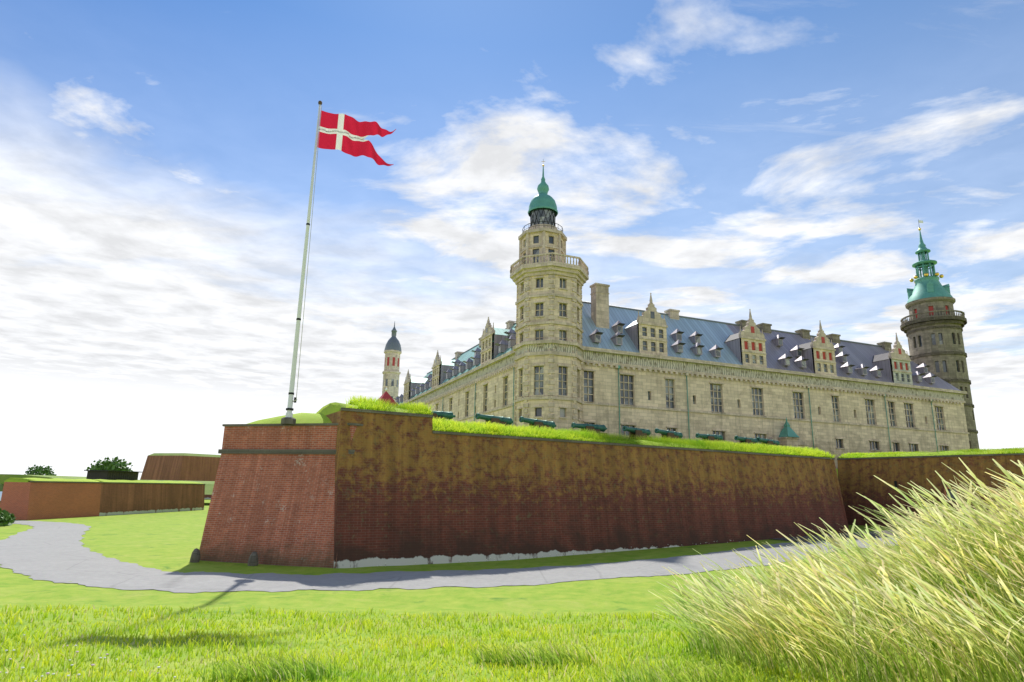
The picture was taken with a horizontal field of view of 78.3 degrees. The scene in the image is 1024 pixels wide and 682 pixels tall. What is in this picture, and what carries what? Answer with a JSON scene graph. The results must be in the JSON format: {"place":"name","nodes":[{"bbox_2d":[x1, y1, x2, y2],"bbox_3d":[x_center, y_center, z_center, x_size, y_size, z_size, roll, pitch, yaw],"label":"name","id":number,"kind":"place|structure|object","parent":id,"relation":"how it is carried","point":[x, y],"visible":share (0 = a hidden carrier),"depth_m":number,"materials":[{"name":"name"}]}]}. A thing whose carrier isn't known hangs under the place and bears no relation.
{"place":"outdoors","nodes":[
{"label":"outdoors","id":0,"kind":"place"},
{"bbox_2d":[0,482,204,519],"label":"red wall","id":1,"kind":"structure","parent":0,"point":[29,500],"depth_m":76.35,"materials":[{"name":"brown brick"}]},
{"bbox_2d":[4,478,202,483],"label":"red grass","id":2,"kind":"structure","parent":0,"point":[40,479],"depth_m":77.07,"materials":[{"name":"plant"}]},
{"bbox_2d":[84,470,141,479],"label":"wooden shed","id":3,"kind":"structure","parent":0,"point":[111,475],"depth_m":83.44,"materials":[{"name":"brown wood"}]},
{"bbox_2d":[29,481,205,484],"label":"wall coping","id":4,"kind":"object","parent":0,"point":[151,483],"depth_m":79.94,"materials":[{"name":"green plant"}]},
{"bbox_2d":[148,453,220,456],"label":"grass","id":5,"kind":"structure","parent":0,"point":[179,454],"depth_m":166.89,"materials":[{"name":"green plant"}]},
{"bbox_2d":[0,540,744,681],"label":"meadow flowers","id":6,"kind":"object","parent":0,"point":[92,665],"visible":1,"depth_m":9.34,"materials":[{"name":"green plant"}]},
{"bbox_2d":[396,350,515,425],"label":"castle wall","id":7,"kind":"structure","parent":0,"point":[487,388],"depth_m":87.56,"materials":[{"name":"beige stone"}]},
{"bbox_2d":[0,521,954,592],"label":"path","id":8,"kind":"structure","parent":0,"point":[55,552],"depth_m":30.76,"materials":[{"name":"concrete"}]},
{"bbox_2d":[0,499,1023,681],"bbox_3d":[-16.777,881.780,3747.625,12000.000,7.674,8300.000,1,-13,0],"label":"terrain","id":9,"kind":"structure","parent":0,"point":[167,541],"depth_m":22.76,"materials":[{"name":"green plant"}]},
{"bbox_2d":[0,514,12,525],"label":"shrub","id":10,"kind":"object","parent":9,"relation":"on","point":[5,520],"visible":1,"depth_m":57.94,"materials":[{"name":"green plant"}]},
{"bbox_2d":[0,508,15,522],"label":"shrub","id":11,"kind":"object","parent":9,"relation":"on","point":[2,512],"visible":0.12,"depth_m":61.25,"materials":[{"name":"green plant"}]},
{"bbox_2d":[24,465,56,475],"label":"bush","id":12,"kind":"object","parent":9,"relation":"on","point":[40,470],"visible":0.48,"depth_m":160.12,"materials":[{"name":"green plant"}]},
{"bbox_2d":[0,474,214,494],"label":"rampart grass","id":13,"kind":"structure","parent":9,"relation":"on","point":[209,486],"depth_m":88.31,"materials":[{"name":"green plant"}]},
{"bbox_2d":[86,456,132,470],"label":"tree behind shed","id":14,"kind":"object","parent":9,"relation":"on","point":[118,465],"visible":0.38,"depth_m":109.40,"materials":[{"name":"green plant"}]},
{"bbox_2d":[140,456,219,498],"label":"rampart wall","id":15,"kind":"structure","parent":9,"relation":"on","point":[190,468],"depth_m":165.29,"materials":[{"name":"brown brick"}]},
{"bbox_2d":[190,548,258,565],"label":"bollards","id":16,"kind":"object","parent":9,"relation":"on","point":[196,557],"visible":0.9,"depth_m":33.26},
{"bbox_2d":[199,425,356,567],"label":"brick wall","id":17,"kind":"structure","parent":9,"relation":"on","point":[274,509],"depth_m":35.13,"materials":[{"name":"red brick"}]},
{"bbox_2d":[248,413,331,423],"bbox_3d":[-12.246,5.269,40.096,8.846,1.200,8.522,1,-13,0],"label":"grass mound","id":18,"kind":"object","parent":17,"relation":"on","point":[309,418],"visible":0.24,"depth_m":37.92,"materials":[{"name":"green plant"}]},
{"bbox_2d":[218,423,362,453],"bbox_3d":[-12.239,6.479,39.822,10.152,1.720,9.880,1,-13,0],"label":"stone ledge","id":19,"kind":"object","parent":17,"relation":"on","point":[266,451],"visible":0.32,"depth_m":36.09,"materials":[{"name":"stone"}]},
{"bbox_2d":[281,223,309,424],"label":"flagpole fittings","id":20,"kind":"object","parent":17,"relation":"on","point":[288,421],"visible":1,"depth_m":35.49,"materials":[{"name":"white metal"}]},
{"bbox_2d":[285,101,321,417],"bbox_3d":[-12.406,-5.397,37.952,0.585,20.580,0.396,-9,-17,37],"label":"flagpole","id":21,"kind":"object","parent":17,"relation":"on","point":[289,413],"visible":0.95,"depth_m":37.46,"materials":[{"name":"white metal"}]},
{"bbox_2d":[317,110,395,165],"bbox_3d":[-9.986,-13.020,40.644,4.786,3.061,0.821,5,-14,-14],"label":"flag","id":22,"kind":"object","parent":21,"relation":"attached to","point":[345,133],"visible":1,"depth_m":40.40,"materials":[{"name":"red fabric"}]},
{"bbox_2d":[325,410,432,567],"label":"rampart wall","id":23,"kind":"structure","parent":9,"relation":"on","point":[383,510],"depth_m":35.27,"materials":[{"name":"brown brick"}]},
{"bbox_2d":[317,402,418,414],"bbox_3d":[-9.264,4.677,40.161,5.600,0.693,7.813,9,-15,-30],"label":"grass mound","id":24,"kind":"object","parent":23,"relation":"on","point":[331,408],"depth_m":37.32,"materials":[{"name":"green plant"}]},
{"bbox_2d":[340,408,432,417],"bbox_3d":[-7.274,4.222,36.891,5.600,0.160,0.420,9,-15,-30],"label":"wall coping","id":25,"kind":"object","parent":23,"relation":"on","point":[385,412],"visible":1,"depth_m":36.62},
{"bbox_2d":[345,395,434,414],"bbox_3d":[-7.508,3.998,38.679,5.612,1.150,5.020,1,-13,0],"label":"grass","id":26,"kind":"structure","parent":23,"relation":"on","point":[415,407],"depth_m":37.97,"materials":[{"name":"green plant"}]},
{"bbox_2d":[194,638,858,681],"bbox_3d":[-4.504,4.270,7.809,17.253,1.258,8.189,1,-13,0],"label":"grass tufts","id":27,"kind":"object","parent":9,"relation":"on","point":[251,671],"visible":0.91,"depth_m":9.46,"materials":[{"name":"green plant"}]},
{"bbox_2d":[433,433,848,563],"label":"rampart wall","id":28,"kind":"structure","parent":9,"relation":"on","point":[499,499],"depth_m":43.22,"materials":[{"name":"brown brick"}]},
{"bbox_2d":[433,431,834,459],"bbox_3d":[12.430,8.204,48.108,40.400,0.160,0.420,9,-15,-30],"label":"curtain wall coping","id":29,"kind":"object","parent":28,"relation":"on","point":[547,439],"visible":0.93,"depth_m":44.73,"materials":[{"name":"grey stone"}]},
{"label":"gun platform paving","id":30,"kind":"structure","parent":28,"relation":"on","visible":0},
{"bbox_2d":[430,410,455,420],"bbox_3d":[-5.333,5.325,42.587,3.373,1.277,1.200,9,-15,-30],"label":"cannon","id":31,"kind":"object","parent":30,"relation":"on","point":[442,414],"visible":0.38,"depth_m":42.79,"materials":[{"name":"green metal"}]},
{"bbox_2d":[475,413,512,426],"bbox_3d":[-1.193,5.947,44.997,3.375,1.324,1.200,12,-17,-39],"label":"cannon","id":32,"kind":"object","parent":30,"relation":"on","point":[499,420],"visible":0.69,"depth_m":44.75,"materials":[{"name":"green metal"}]},
{"bbox_2d":[519,416,556,430],"bbox_3d":[1.989,6.423,46.883,3.374,1.374,1.200,10,-16,-33],"label":"cannon","id":33,"kind":"object","parent":30,"relation":"on","point":[539,423],"visible":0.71,"depth_m":46.62,"materials":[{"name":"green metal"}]},
{"bbox_2d":[571,422,606,435],"bbox_3d":[6.127,7.121,49.313,3.373,1.276,1.200,9,-15,-29],"label":"cannon","id":34,"kind":"object","parent":30,"relation":"on","point":[598,428],"visible":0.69,"depth_m":49.08,"materials":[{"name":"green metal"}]},
{"bbox_2d":[622,426,650,439],"bbox_3d":[10.342,7.754,51.765,3.375,1.324,1.200,12,-17,-38],"label":"cannon","id":35,"kind":"object","parent":30,"relation":"on","point":[638,432],"visible":0.8,"depth_m":51.51,"materials":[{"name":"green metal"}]},
{"bbox_2d":[655,428,683,440],"bbox_3d":[13.440,8.217,53.598,3.374,1.374,1.200,10,-16,-34],"label":"cannon","id":36,"kind":"object","parent":30,"relation":"on","point":[671,434],"visible":0.59,"depth_m":53.36,"materials":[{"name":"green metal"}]},
{"bbox_2d":[695,433,722,442],"bbox_3d":[17.676,8.929,56.082,3.373,1.277,1.200,9,-15,-31],"label":"cannon","id":37,"kind":"object","parent":30,"relation":"on","point":[710,436],"visible":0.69,"depth_m":55.80,"materials":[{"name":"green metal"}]},
{"bbox_2d":[734,436,757,444],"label":"cannon","id":38,"kind":"object","parent":30,"relation":"on","point":[748,440],"visible":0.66,"depth_m":58.21,"materials":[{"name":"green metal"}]},
{"bbox_2d":[756,437,779,446],"bbox_3d":[24.547,9.957,60.118,3.374,1.374,1.200,10,-16,-33],"label":"cannon","id":39,"kind":"object","parent":30,"relation":"on","point":[763,441],"visible":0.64,"depth_m":59.78,"materials":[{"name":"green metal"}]},
{"bbox_2d":[649,449,1023,681],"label":"tall bank grass","id":40,"kind":"structure","parent":9,"relation":"on","point":[950,519],"depth_m":8.95,"materials":[{"name":"plant"}]},
{"bbox_2d":[829,459,848,529],"bbox_3d":[28.108,16.556,64.243,10.000,8.150,13.423,-4,-14,22],"label":"rampart wall corner","id":41,"kind":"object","parent":9,"relation":"on","point":[833,470],"visible":0.13,"depth_m":57.07,"materials":[{"name":"brown brick"}]},
{"bbox_2d":[773,530,917,541],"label":"path","id":42,"kind":"structure","parent":9,"relation":"on","point":[874,535],"depth_m":52.01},
{"bbox_2d":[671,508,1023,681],"bbox_3d":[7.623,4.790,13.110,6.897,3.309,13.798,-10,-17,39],"label":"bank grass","id":43,"kind":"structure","parent":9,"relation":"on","point":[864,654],"depth_m":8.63,"materials":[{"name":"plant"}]},
{"bbox_2d":[837,455,1023,528],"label":"brick wall","id":44,"kind":"structure","parent":9,"relation":"on","point":[855,476],"depth_m":63.82,"materials":[{"name":"brown brick"}]},
{"bbox_2d":[837,453,1023,459],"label":"wall coping","id":45,"kind":"object","parent":44,"relation":"on","point":[933,456],"depth_m":62.10,"materials":[{"name":"grey stone"}]},
{"bbox_2d":[837,449,1023,457],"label":"grass","id":46,"kind":"structure","parent":44,"relation":"on","point":[932,454],"depth_m":62.94,"materials":[{"name":"green plant"}]},
{"bbox_2d":[842,447,1023,457],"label":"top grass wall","id":47,"kind":"structure","parent":46,"relation":"on","point":[889,453],"depth_m":64.19,"materials":[{"name":"green plant"}]},
{"bbox_2d":[894,481,1008,502],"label":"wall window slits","id":48,"kind":"object","parent":44,"relation":"attached to","point":[945,492],"depth_m":60.41,"materials":[{"name":"brown glass"}]},
{"bbox_2d":[0,0,1023,479],"label":"sky","id":49,"kind":"structure","parent":0,"point":[782,161],"materials":[{"name":"blue"}]},
{"bbox_2d":[434,426,785,454],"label":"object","id":50,"kind":"structure","parent":0,"point":[645,442],"depth_m":47.10,"materials":[{"name":"green plant"}]},
{"bbox_2d":[432,417,835,457],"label":"grass","id":51,"kind":"structure","parent":0,"point":[483,427],"depth_m":45.52,"materials":[{"name":"green plant"}]},
{"bbox_2d":[769,418,808,447],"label":"turret","id":52,"kind":"object","parent":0,"point":[788,436],"visible":0.38,"depth_m":83.27,"materials":[{"name":"teal metal"}]},
{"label":"castle rampart platform","id":53,"kind":"structure","parent":0,"visible":0},
{"bbox_2d":[379,388,397,405],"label":"small roof","id":54,"kind":"structure","parent":53,"relation":"on","point":[386,396],"depth_m":44.28,"materials":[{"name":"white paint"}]},
{"bbox_2d":[382,350,401,401],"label":"tower","id":55,"kind":"structure","parent":53,"relation":"on","point":[391,373],"depth_m":146.12,"materials":[{"name":"stone"}]},
{"bbox_2d":[384,322,401,351],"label":"tower roof","id":56,"kind":"structure","parent":55,"relation":"on","point":[393,343],"depth_m":147.85,"materials":[{"name":"grey metal"}]},
{"bbox_2d":[399,324,515,403],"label":"roof","id":57,"kind":"structure","parent":53,"relation":"on","point":[465,356],"depth_m":106.59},
{"bbox_2d":[403,369,426,401],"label":"gable","id":58,"kind":"structure","parent":57,"relation":"on","point":[410,383],"depth_m":127.69,"materials":[{"name":"stone"}]},
{"bbox_2d":[431,350,454,387],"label":"gable","id":59,"kind":"structure","parent":57,"relation":"on","point":[440,367],"depth_m":108.85,"materials":[{"name":"stone"}]},
{"bbox_2d":[480,317,514,364],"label":"gable","id":60,"kind":"structure","parent":57,"relation":"on","point":[491,336],"depth_m":86.75,"materials":[{"name":"stone"}]},
{"bbox_2d":[393,320,936,403],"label":"small dormers","id":61,"kind":"object","parent":57,"relation":"on","point":[676,346],"visible":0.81,"depth_m":91.66,"materials":[{"name":"grey metal"}]},
{"bbox_2d":[455,283,891,359],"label":"chimneys","id":62,"kind":"object","parent":57,"relation":"on","point":[599,294],"visible":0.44,"depth_m":81.48,"materials":[{"name":"beige stone"}]},
{"bbox_2d":[510,227,588,431],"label":"lighthouse tower","id":63,"kind":"structure","parent":53,"relation":"on","point":[549,282],"depth_m":72.34,"materials":[{"name":"beige stone"}]},
{"bbox_2d":[522,161,562,232],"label":"tower spire","id":64,"kind":"structure","parent":63,"relation":"on","point":[542,211],"depth_m":77.34,"materials":[{"name":"green metal"}]},
{"bbox_2d":[581,346,969,468],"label":"castle wall","id":65,"kind":"structure","parent":53,"relation":"on","point":[688,399],"depth_m":84.24,"materials":[{"name":"beige stone"}]},
{"bbox_2d":[624,293,667,355],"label":"gable","id":66,"kind":"structure","parent":65,"relation":"attached to","point":[651,323],"depth_m":79.37,"materials":[{"name":"stone"}]},
{"bbox_2d":[725,309,766,367],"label":"gable","id":67,"kind":"structure","parent":65,"relation":"attached to","point":[751,337],"depth_m":85.65,"materials":[{"name":"stone"}]},
{"bbox_2d":[582,303,960,393],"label":"roof","id":68,"kind":"structure","parent":65,"relation":"on","point":[715,333],"depth_m":88.39,"materials":[{"name":"grey tile"}]},
{"bbox_2d":[427,301,881,373],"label":"castle roof ridge caps","id":69,"kind":"object","parent":68,"relation":"on","point":[699,319],"visible":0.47,"depth_m":93.19,"materials":[{"name":"grey metal"}]},
{"bbox_2d":[798,322,836,375],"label":"gable","id":70,"kind":"structure","parent":65,"relation":"on","point":[821,348],"depth_m":90.64,"materials":[{"name":"stone"}]},
{"bbox_2d":[872,333,912,384],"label":"gable","id":71,"kind":"structure","parent":65,"relation":"attached to","point":[897,357],"depth_m":96.89,"materials":[{"name":"stone"}]},
{"bbox_2d":[900,296,979,449],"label":"tower","id":72,"kind":"structure","parent":53,"relation":"on","point":[932,328],"depth_m":107.19,"materials":[{"name":"beige stone"}]},
{"bbox_2d":[907,220,951,302],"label":"tower spire","id":73,"kind":"structure","parent":72,"relation":"on","point":[927,285],"depth_m":112.20,"materials":[{"name":"green metal"}]}
]}

